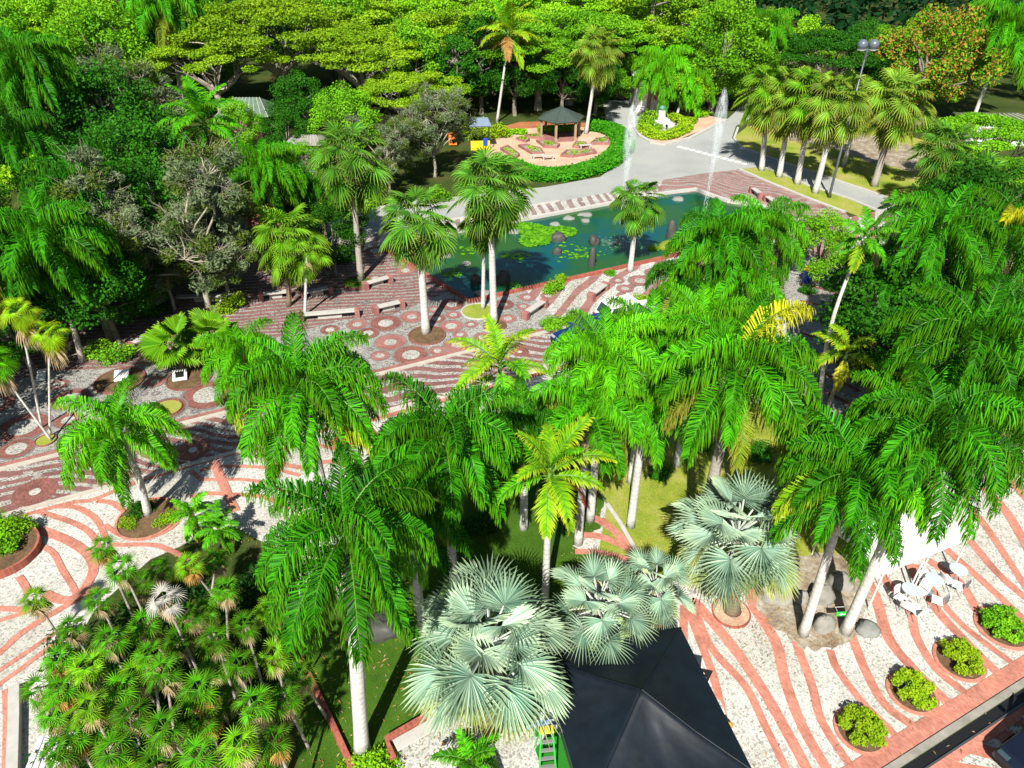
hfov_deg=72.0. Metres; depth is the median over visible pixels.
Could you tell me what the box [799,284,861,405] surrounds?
brick bands
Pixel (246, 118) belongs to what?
broadleaf tree
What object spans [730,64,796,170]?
fan palm
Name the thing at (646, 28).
broadleaf tree
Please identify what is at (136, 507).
shrub
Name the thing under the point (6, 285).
feather palm
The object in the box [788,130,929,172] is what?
bare soil
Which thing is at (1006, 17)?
feather palm
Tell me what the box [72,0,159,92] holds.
broadleaf tree
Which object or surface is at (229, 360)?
feather palm
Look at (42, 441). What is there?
tree bed
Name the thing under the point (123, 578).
thatch palm
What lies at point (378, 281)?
brick bench
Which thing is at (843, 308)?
broadleaf tree
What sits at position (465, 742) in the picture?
feather palm
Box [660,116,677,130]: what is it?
island terrace
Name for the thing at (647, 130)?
clipped hedge
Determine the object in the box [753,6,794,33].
broadleaf tree
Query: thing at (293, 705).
thatch palm
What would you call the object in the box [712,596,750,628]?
tree bed
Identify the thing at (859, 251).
feather palm
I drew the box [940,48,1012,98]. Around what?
broadleaf tree
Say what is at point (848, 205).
strip lawn
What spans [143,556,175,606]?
thatch palm
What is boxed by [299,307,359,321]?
brick bench
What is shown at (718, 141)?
fountain jet
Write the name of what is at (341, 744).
brick edging
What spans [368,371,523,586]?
feather palm
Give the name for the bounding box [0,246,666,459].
mosaic circles
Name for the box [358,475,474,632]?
feather palm
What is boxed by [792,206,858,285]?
broadleaf tree
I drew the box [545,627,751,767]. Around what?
canopy tent
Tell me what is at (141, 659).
thatch palm
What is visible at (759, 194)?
brick bench
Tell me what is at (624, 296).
parked car
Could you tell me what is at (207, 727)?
thatch palm
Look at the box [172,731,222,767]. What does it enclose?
thatch palm
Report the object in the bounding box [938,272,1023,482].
feather palm
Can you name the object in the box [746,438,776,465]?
shrub
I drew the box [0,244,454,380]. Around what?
pond plaza
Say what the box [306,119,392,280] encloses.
fan palm
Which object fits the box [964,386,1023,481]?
feather palm
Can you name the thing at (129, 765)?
thatch palm
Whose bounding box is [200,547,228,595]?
thatch palm
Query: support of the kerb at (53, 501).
on the front plaza at (252, 518)
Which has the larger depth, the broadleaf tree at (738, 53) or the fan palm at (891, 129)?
the broadleaf tree at (738, 53)
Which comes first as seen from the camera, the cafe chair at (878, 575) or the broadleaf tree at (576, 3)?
the cafe chair at (878, 575)
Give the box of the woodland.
[4,0,1023,52]
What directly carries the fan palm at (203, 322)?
on the mosaic field
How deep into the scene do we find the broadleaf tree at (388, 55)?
80.07 m
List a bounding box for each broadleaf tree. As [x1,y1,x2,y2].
[0,0,102,83]
[0,0,136,56]
[0,150,44,218]
[0,183,12,197]
[0,216,103,329]
[0,285,73,375]
[2,83,120,174]
[13,140,128,214]
[20,0,111,58]
[21,54,175,167]
[26,218,148,341]
[41,0,172,92]
[43,245,163,341]
[46,5,176,98]
[48,133,259,308]
[54,103,188,206]
[70,185,193,283]
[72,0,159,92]
[73,42,189,157]
[82,153,205,279]
[111,200,177,304]
[119,0,234,88]
[129,35,282,111]
[140,221,213,309]
[161,34,244,100]
[161,184,278,297]
[167,0,356,108]
[191,142,284,224]
[214,97,265,145]
[230,0,320,91]
[245,147,313,224]
[257,107,311,144]
[264,68,330,131]
[270,22,427,114]
[278,140,330,174]
[281,0,406,86]
[285,3,355,82]
[294,198,368,275]
[306,169,380,227]
[307,80,382,150]
[310,0,397,89]
[335,112,423,192]
[357,70,470,118]
[361,8,504,86]
[373,0,421,71]
[385,77,482,176]
[387,0,551,58]
[389,18,447,98]
[400,18,451,72]
[429,34,482,114]
[453,8,507,114]
[460,2,524,94]
[468,0,551,71]
[478,29,617,110]
[483,42,550,115]
[494,0,633,73]
[497,10,659,105]
[533,49,573,85]
[535,51,590,106]
[542,0,589,9]
[565,17,691,98]
[566,57,621,113]
[585,0,642,69]
[592,0,730,25]
[611,0,702,68]
[613,52,651,108]
[663,4,726,55]
[663,58,721,116]
[668,0,777,112]
[711,45,782,88]
[714,0,738,17]
[720,50,786,100]
[721,17,764,46]
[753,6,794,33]
[770,48,848,73]
[773,29,921,92]
[777,14,834,77]
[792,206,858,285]
[813,246,978,389]
[814,263,965,389]
[838,16,883,57]
[843,58,897,94]
[853,23,917,80]
[868,1,1008,124]
[905,10,956,70]
[905,149,1023,272]
[912,112,1023,160]
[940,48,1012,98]
[942,249,1023,294]
[950,154,1023,198]
[1005,46,1023,84]
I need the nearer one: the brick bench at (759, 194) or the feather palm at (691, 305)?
the feather palm at (691, 305)
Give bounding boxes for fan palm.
[0,296,44,426]
[0,345,52,440]
[28,320,70,435]
[136,311,205,369]
[180,308,242,359]
[249,203,332,306]
[283,234,331,311]
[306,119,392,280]
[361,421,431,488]
[378,185,459,334]
[399,552,574,749]
[445,145,535,324]
[457,198,509,308]
[548,550,658,665]
[567,24,624,133]
[608,178,667,271]
[613,547,695,634]
[664,468,805,616]
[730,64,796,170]
[760,65,819,177]
[772,67,850,184]
[801,69,875,193]
[837,76,887,166]
[853,66,936,186]
[905,119,981,205]
[945,149,1023,256]
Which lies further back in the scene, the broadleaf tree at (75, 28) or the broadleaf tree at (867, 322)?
the broadleaf tree at (75, 28)
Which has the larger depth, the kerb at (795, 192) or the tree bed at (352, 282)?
the kerb at (795, 192)
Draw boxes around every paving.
[526,205,921,320]
[780,262,857,425]
[950,719,1023,767]
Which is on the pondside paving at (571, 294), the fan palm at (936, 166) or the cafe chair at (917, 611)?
the fan palm at (936, 166)
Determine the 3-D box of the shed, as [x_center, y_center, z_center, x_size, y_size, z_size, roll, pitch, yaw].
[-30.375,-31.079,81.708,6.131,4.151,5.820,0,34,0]
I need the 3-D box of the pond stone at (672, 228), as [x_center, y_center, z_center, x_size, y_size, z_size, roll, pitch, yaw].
[12.799,-12.365,56.279,0.907,1.580,0.793,0,34,0]
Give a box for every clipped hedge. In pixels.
[508,119,634,182]
[508,128,527,134]
[537,124,577,132]
[634,121,693,139]
[666,112,697,124]
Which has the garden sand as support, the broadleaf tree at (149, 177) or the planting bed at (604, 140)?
the planting bed at (604, 140)
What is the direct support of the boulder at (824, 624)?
on the bed ground at (790, 621)
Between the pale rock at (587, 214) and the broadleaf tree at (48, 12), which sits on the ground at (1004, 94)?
the broadleaf tree at (48, 12)
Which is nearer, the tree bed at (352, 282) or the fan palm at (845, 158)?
the tree bed at (352, 282)
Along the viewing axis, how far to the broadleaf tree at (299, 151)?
63.17 m
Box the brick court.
[862,255,972,395]
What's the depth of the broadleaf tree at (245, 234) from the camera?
44.26 m
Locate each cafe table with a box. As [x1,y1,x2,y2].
[900,582,920,603]
[923,572,943,595]
[949,562,967,584]
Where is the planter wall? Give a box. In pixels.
[385,711,432,763]
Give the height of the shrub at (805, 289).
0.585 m
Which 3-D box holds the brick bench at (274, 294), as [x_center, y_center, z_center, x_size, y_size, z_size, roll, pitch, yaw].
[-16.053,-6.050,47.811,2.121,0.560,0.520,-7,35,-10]
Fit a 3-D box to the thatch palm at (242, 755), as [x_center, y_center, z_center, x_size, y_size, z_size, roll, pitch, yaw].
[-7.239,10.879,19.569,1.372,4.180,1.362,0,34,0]
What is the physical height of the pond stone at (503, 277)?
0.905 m
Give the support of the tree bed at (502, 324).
on the mosaic field
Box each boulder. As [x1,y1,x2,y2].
[362,611,400,642]
[754,577,795,606]
[793,590,808,604]
[809,584,835,606]
[812,614,836,633]
[825,571,854,592]
[855,619,880,637]
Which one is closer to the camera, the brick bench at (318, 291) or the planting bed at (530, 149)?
the brick bench at (318, 291)
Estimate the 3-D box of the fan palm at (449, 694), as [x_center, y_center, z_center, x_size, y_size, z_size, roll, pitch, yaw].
[-0.607,8.477,20.999,5.204,6.558,5.667,0,34,0]
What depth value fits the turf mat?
22.11 m
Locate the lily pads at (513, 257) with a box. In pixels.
[500,253,530,263]
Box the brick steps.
[245,207,284,226]
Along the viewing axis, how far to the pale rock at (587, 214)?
60.60 m
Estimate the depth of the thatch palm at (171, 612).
21.82 m
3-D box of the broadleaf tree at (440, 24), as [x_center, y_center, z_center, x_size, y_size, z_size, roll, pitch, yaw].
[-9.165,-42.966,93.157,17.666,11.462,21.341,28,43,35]
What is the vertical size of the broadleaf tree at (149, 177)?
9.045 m
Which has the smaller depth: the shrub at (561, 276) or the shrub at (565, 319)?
the shrub at (565, 319)
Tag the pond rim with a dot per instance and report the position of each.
(511, 291)
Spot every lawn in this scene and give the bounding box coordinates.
[296,546,598,767]
[533,396,937,591]
[736,126,957,206]
[743,168,871,215]
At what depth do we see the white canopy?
26.44 m
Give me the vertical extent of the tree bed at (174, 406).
0.095 m
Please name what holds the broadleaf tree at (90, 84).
on the ground at (1004, 94)
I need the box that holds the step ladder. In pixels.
[534,725,556,767]
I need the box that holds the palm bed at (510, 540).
[362,412,603,563]
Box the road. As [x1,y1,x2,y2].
[3,100,896,289]
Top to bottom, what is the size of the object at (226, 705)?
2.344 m
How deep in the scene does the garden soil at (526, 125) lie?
86.55 m
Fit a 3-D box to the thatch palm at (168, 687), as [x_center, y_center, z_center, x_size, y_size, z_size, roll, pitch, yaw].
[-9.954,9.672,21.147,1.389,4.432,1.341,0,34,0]
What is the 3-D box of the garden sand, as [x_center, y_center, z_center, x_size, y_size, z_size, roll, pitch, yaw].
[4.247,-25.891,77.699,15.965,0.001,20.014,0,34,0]
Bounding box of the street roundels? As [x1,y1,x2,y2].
[11,347,528,506]
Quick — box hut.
[286,134,327,171]
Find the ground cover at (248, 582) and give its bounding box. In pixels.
[24,562,307,767]
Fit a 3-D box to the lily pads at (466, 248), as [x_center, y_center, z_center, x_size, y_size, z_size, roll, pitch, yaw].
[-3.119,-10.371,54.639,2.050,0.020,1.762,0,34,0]
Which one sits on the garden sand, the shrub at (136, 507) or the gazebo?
the gazebo
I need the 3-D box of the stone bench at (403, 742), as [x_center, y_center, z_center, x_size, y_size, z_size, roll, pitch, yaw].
[-2.887,11.151,22.506,1.806,0.340,0.420,-19,38,-26]
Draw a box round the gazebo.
[537,104,582,141]
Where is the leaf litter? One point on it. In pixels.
(586, 594)
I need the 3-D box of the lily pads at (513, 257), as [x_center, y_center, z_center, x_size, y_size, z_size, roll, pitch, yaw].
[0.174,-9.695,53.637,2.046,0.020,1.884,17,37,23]
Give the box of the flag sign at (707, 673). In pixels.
[701,668,712,680]
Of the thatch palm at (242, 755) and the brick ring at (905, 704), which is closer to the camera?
the thatch palm at (242, 755)
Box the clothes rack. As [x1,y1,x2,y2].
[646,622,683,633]
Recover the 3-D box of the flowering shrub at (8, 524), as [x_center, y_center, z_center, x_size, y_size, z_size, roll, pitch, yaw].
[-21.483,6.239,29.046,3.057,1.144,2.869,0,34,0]
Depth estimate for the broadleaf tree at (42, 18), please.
90.36 m
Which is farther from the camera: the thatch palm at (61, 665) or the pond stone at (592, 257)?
the pond stone at (592, 257)
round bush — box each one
[837,702,888,747]
[890,667,937,710]
[939,637,985,675]
[979,604,1023,643]
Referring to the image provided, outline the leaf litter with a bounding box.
[92,138,1001,767]
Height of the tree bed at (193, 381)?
0.095 m
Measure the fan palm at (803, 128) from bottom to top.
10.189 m
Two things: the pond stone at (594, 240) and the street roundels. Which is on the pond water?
the pond stone at (594, 240)
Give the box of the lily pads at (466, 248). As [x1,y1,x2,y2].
[459,246,477,254]
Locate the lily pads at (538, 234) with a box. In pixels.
[513,221,576,246]
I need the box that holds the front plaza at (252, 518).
[0,248,1023,767]
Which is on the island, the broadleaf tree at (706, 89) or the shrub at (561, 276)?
the broadleaf tree at (706, 89)
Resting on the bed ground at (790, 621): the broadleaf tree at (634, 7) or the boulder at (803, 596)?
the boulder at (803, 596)
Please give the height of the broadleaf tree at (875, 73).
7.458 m
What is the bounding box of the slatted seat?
[26,732,74,767]
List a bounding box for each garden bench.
[541,155,554,160]
[579,144,590,148]
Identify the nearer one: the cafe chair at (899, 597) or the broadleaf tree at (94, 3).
the cafe chair at (899, 597)
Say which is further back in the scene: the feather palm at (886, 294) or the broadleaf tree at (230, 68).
the broadleaf tree at (230, 68)
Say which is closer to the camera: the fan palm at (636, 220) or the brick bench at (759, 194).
the fan palm at (636, 220)
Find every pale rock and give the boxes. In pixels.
[462,261,470,265]
[474,289,489,295]
[509,229,519,233]
[549,222,560,225]
[563,215,574,219]
[577,212,591,216]
[581,219,589,222]
[672,196,683,200]
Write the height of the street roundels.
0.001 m
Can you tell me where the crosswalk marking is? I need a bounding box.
[677,146,747,164]
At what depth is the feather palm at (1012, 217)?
34.16 m
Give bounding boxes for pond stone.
[470,274,480,284]
[496,270,510,284]
[551,231,565,241]
[552,247,561,254]
[588,235,600,245]
[588,247,596,266]
[665,219,676,239]
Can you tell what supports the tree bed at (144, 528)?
on the front plaza at (252, 518)
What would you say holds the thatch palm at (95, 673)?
on the grove floor
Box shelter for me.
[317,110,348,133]
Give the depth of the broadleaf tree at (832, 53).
97.08 m
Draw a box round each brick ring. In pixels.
[833,706,887,755]
[885,671,939,715]
[932,639,987,682]
[973,605,1023,650]
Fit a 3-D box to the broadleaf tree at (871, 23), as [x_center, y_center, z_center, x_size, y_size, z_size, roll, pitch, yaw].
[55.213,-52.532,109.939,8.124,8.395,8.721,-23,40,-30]
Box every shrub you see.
[0,507,38,555]
[84,337,111,359]
[90,340,137,366]
[118,514,137,530]
[124,498,157,521]
[133,289,173,319]
[152,508,178,527]
[209,290,245,314]
[335,241,355,264]
[336,751,374,767]
[353,742,403,767]
[368,195,385,209]
[429,184,452,203]
[433,537,446,562]
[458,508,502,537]
[460,116,498,140]
[490,122,512,139]
[539,314,564,331]
[542,279,564,295]
[555,273,568,283]
[558,313,574,327]
[562,483,578,503]
[603,269,615,276]
[633,292,648,299]
[635,110,658,122]
[647,244,659,249]
[648,118,664,129]
[648,462,674,482]
[689,430,713,453]
[691,106,710,117]
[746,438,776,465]
[773,435,802,451]
[797,284,819,294]
[818,279,838,292]
[843,410,856,429]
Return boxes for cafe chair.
[868,563,880,583]
[890,584,908,610]
[897,599,914,616]
[906,606,931,622]
[909,578,933,603]
[917,569,930,591]
[928,592,950,612]
[940,571,954,590]
[948,579,972,597]
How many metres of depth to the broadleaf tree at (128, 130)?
52.93 m
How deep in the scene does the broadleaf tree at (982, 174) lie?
46.15 m
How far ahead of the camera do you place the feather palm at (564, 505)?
22.71 m
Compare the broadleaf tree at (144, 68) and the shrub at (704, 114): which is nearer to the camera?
the broadleaf tree at (144, 68)
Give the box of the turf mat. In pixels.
[535,728,572,767]
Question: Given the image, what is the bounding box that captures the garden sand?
[481,127,610,166]
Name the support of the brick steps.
on the ground at (1004, 94)
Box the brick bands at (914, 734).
[0,322,1023,767]
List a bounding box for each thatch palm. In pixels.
[15,584,59,637]
[17,671,60,725]
[33,700,77,746]
[34,728,84,767]
[37,670,107,762]
[38,640,80,685]
[52,613,93,664]
[52,720,96,767]
[62,688,113,749]
[65,649,112,713]
[79,709,129,754]
[81,585,117,639]
[84,534,134,619]
[89,622,135,703]
[89,729,136,767]
[97,669,143,745]
[101,551,161,649]
[107,695,169,759]
[115,657,161,710]
[115,756,147,767]
[122,568,156,611]
[124,607,173,669]
[129,636,167,724]
[132,743,175,767]
[138,704,191,763]
[140,651,187,758]
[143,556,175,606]
[146,582,200,674]
[158,622,198,684]
[168,723,205,765]
[169,600,212,640]
[172,668,225,763]
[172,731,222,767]
[173,551,222,607]
[182,702,224,764]
[185,597,225,661]
[194,622,237,698]
[194,653,227,687]
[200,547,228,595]
[207,575,239,654]
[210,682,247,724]
[213,722,261,767]
[217,647,261,744]
[218,758,247,767]
[226,609,264,687]
[231,682,283,767]
[250,749,280,767]
[251,636,291,708]
[253,594,283,659]
[254,719,295,767]
[266,682,310,749]
[282,658,326,719]
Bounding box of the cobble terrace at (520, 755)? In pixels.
[393,699,727,767]
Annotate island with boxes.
[648,110,722,142]
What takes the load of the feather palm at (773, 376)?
on the lawn at (684, 476)
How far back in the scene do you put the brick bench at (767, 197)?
63.47 m
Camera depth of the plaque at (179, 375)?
39.56 m
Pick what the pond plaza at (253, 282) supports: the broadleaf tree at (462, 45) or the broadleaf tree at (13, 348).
the broadleaf tree at (13, 348)
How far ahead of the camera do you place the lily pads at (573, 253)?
54.10 m
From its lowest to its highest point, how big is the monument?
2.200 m
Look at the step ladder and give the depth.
21.04 m
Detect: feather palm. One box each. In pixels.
[0,25,89,164]
[0,108,69,185]
[0,187,121,363]
[0,219,68,366]
[50,374,192,515]
[115,0,209,112]
[156,74,247,165]
[167,491,213,543]
[192,317,278,406]
[193,499,243,554]
[223,310,390,599]
[225,137,308,253]
[241,441,438,757]
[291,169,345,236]
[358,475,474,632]
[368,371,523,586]
[430,726,501,767]
[446,313,551,434]
[473,0,544,121]
[474,375,563,530]
[495,413,617,606]
[528,355,652,546]
[543,305,671,522]
[587,335,700,528]
[602,287,694,484]
[631,44,694,114]
[643,242,727,328]
[649,290,821,571]
[654,281,760,467]
[656,55,715,117]
[661,197,774,304]
[692,248,786,383]
[717,193,810,283]
[739,7,799,101]
[768,397,931,637]
[791,207,808,239]
[810,323,879,418]
[818,206,900,405]
[829,236,947,384]
[836,228,890,360]
[839,360,1023,636]
[845,369,945,493]
[872,180,1007,301]
[872,274,1023,423]
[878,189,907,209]
[888,358,930,387]
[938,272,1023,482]
[941,182,1023,299]
[946,0,1023,111]
[949,364,1023,518]
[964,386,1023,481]
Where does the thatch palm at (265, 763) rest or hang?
on the grove floor
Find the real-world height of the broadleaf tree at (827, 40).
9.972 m
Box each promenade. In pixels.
[331,183,660,251]
[657,170,855,258]
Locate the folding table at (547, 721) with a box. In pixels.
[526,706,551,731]
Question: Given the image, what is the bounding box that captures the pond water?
[387,192,745,298]
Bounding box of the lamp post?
[827,39,879,197]
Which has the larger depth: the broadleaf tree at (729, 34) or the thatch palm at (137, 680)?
the broadleaf tree at (729, 34)
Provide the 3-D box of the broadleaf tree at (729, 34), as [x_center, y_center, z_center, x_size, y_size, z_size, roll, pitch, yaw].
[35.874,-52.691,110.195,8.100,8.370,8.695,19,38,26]
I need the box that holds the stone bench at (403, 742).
[392,718,441,751]
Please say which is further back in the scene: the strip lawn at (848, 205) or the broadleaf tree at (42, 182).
the strip lawn at (848, 205)
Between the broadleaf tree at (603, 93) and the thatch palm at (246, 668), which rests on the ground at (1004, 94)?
the broadleaf tree at (603, 93)
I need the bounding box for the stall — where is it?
[468,117,490,150]
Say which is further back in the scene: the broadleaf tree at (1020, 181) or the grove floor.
the broadleaf tree at (1020, 181)
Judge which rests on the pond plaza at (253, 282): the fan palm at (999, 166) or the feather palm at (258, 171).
the feather palm at (258, 171)
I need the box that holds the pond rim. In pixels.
[379,245,680,302]
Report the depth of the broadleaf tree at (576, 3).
117.70 m
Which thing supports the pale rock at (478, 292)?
on the pond water
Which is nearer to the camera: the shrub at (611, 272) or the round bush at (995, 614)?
the round bush at (995, 614)
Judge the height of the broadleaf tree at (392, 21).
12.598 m
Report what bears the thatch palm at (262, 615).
on the grove floor
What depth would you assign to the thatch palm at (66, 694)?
19.62 m
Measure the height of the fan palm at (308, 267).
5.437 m
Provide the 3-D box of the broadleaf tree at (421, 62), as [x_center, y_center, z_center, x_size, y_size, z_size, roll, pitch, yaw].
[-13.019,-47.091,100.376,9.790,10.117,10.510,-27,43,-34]
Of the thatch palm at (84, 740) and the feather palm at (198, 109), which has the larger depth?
the feather palm at (198, 109)
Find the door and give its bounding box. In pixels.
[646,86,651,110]
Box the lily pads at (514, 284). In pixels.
[504,280,523,288]
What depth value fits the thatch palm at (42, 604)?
24.63 m
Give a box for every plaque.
[36,369,45,380]
[114,369,128,381]
[172,368,186,381]
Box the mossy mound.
[658,240,681,252]
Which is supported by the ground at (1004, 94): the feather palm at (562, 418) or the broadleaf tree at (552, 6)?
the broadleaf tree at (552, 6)
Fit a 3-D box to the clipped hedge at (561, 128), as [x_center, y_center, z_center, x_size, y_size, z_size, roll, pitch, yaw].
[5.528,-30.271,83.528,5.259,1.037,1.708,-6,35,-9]
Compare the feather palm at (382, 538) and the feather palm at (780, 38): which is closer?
the feather palm at (382, 538)
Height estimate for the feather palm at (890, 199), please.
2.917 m
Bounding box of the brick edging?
[298,656,353,767]
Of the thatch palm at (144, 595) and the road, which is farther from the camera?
the road
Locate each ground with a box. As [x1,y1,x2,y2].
[0,0,1023,767]
[755,552,871,650]
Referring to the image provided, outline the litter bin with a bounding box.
[802,266,811,282]
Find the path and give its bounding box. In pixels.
[953,112,1023,145]
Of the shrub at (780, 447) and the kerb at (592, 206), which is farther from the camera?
the kerb at (592, 206)
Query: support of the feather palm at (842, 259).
on the paving at (793, 293)
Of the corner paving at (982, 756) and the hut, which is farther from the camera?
the hut
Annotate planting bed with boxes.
[500,145,519,157]
[516,136,529,142]
[518,144,544,153]
[524,133,544,138]
[536,139,559,148]
[560,148,596,157]
[572,141,587,148]
[590,136,609,144]
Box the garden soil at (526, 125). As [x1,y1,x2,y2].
[506,121,585,128]
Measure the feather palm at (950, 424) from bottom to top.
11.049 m
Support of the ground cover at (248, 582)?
on the grove floor
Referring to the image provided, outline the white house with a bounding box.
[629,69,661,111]
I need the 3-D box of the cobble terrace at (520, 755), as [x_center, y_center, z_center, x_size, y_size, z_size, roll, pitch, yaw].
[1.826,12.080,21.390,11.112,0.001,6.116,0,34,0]
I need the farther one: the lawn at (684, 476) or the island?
the island
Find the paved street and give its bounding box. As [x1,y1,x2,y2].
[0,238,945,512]
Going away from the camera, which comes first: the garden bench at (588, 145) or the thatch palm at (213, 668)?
the thatch palm at (213, 668)
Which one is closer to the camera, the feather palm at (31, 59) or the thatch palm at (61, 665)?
the thatch palm at (61, 665)
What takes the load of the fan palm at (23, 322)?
on the mosaic field
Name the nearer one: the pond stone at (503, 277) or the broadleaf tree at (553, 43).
the pond stone at (503, 277)
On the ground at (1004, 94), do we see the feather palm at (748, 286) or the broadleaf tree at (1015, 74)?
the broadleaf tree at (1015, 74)
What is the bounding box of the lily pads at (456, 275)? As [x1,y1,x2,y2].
[442,268,462,277]
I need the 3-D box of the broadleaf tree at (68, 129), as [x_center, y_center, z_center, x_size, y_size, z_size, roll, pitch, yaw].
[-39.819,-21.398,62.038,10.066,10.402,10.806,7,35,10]
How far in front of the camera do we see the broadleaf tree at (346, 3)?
93.52 m
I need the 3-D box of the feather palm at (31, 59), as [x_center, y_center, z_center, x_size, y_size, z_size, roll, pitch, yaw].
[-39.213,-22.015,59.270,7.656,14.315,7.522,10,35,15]
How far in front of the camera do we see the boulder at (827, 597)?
26.64 m
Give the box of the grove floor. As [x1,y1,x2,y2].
[48,525,298,767]
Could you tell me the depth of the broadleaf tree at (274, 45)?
96.70 m
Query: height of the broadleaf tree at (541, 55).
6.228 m
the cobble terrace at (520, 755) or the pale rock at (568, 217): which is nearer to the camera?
the cobble terrace at (520, 755)
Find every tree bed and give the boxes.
[0,524,42,578]
[34,433,56,446]
[93,367,145,394]
[114,497,179,540]
[152,399,182,416]
[165,366,211,390]
[343,276,370,288]
[408,325,445,345]
[461,303,489,319]
[483,319,506,331]
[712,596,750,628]
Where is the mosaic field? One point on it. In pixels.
(85, 378)
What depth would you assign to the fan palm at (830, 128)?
60.85 m
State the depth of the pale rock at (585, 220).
59.47 m
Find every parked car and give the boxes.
[550,312,604,345]
[593,293,651,314]
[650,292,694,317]
[992,716,1023,767]
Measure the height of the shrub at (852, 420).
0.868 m
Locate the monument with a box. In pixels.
[654,105,672,125]
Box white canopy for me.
[811,504,971,608]
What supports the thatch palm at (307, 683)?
on the side lawn at (329, 666)
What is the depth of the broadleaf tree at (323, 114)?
69.91 m
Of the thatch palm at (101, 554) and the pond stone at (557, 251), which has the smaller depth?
the thatch palm at (101, 554)
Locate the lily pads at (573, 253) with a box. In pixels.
[557,241,604,261]
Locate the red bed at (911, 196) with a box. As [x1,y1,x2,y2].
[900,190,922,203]
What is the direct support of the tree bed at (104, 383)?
on the mosaic field
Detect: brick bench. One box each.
[125,333,147,352]
[173,292,242,304]
[258,289,291,300]
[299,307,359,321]
[300,284,333,299]
[361,274,393,290]
[372,298,404,314]
[521,298,548,320]
[587,281,609,301]
[748,186,764,198]
[762,194,779,206]
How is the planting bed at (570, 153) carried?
on the garden sand
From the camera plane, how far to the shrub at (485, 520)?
29.89 m
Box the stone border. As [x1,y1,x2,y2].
[6,683,22,767]
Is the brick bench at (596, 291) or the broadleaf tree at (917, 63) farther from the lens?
the broadleaf tree at (917, 63)
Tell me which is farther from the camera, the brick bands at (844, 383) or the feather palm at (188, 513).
the brick bands at (844, 383)
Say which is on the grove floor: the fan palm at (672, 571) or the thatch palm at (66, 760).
the thatch palm at (66, 760)
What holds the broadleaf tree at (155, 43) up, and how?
on the ground at (1004, 94)
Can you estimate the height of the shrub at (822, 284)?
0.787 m
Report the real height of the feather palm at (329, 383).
11.535 m
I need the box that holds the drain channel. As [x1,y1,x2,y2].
[883,678,1023,767]
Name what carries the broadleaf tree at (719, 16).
on the ground at (1004, 94)
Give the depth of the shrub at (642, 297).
47.50 m
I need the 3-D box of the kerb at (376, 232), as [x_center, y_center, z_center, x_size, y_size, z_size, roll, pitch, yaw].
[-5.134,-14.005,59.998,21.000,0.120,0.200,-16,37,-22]
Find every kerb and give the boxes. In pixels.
[0,324,567,470]
[1,359,575,516]
[268,198,419,230]
[329,200,559,241]
[380,187,786,246]
[605,503,637,551]
[633,118,728,144]
[733,127,917,209]
[738,168,846,212]
[765,167,897,218]
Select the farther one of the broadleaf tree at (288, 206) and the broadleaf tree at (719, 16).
the broadleaf tree at (719, 16)
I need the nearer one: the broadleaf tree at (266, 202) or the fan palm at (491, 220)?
the fan palm at (491, 220)
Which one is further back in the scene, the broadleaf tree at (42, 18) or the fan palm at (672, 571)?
the broadleaf tree at (42, 18)
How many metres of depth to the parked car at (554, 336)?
42.55 m
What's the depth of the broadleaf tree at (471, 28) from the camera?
86.02 m
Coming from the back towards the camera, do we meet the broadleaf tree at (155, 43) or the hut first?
the broadleaf tree at (155, 43)
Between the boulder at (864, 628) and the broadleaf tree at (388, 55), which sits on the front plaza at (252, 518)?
the boulder at (864, 628)
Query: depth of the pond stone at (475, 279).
49.54 m
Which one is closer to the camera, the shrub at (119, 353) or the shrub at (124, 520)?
the shrub at (124, 520)
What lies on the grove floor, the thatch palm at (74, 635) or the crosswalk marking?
the thatch palm at (74, 635)
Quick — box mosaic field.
[0,291,559,462]
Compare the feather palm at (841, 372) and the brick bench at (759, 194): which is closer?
the feather palm at (841, 372)
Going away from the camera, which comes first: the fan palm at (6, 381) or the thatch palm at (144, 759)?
the thatch palm at (144, 759)
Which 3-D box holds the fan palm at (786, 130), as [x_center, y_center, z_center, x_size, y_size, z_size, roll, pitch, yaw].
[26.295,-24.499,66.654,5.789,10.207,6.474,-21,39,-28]
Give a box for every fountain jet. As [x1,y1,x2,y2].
[616,107,635,243]
[705,92,725,212]
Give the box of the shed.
[215,97,279,139]
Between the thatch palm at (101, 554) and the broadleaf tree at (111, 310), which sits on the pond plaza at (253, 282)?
the broadleaf tree at (111, 310)
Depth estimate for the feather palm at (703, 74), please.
85.08 m
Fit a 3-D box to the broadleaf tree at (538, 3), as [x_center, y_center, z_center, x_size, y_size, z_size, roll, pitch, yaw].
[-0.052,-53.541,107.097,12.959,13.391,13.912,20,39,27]
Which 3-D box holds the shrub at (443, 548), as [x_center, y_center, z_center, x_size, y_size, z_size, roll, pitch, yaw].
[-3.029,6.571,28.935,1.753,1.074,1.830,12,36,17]
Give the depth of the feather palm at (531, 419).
26.87 m
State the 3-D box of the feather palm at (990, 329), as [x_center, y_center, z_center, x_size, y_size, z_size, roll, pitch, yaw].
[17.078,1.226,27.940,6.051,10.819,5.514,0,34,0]

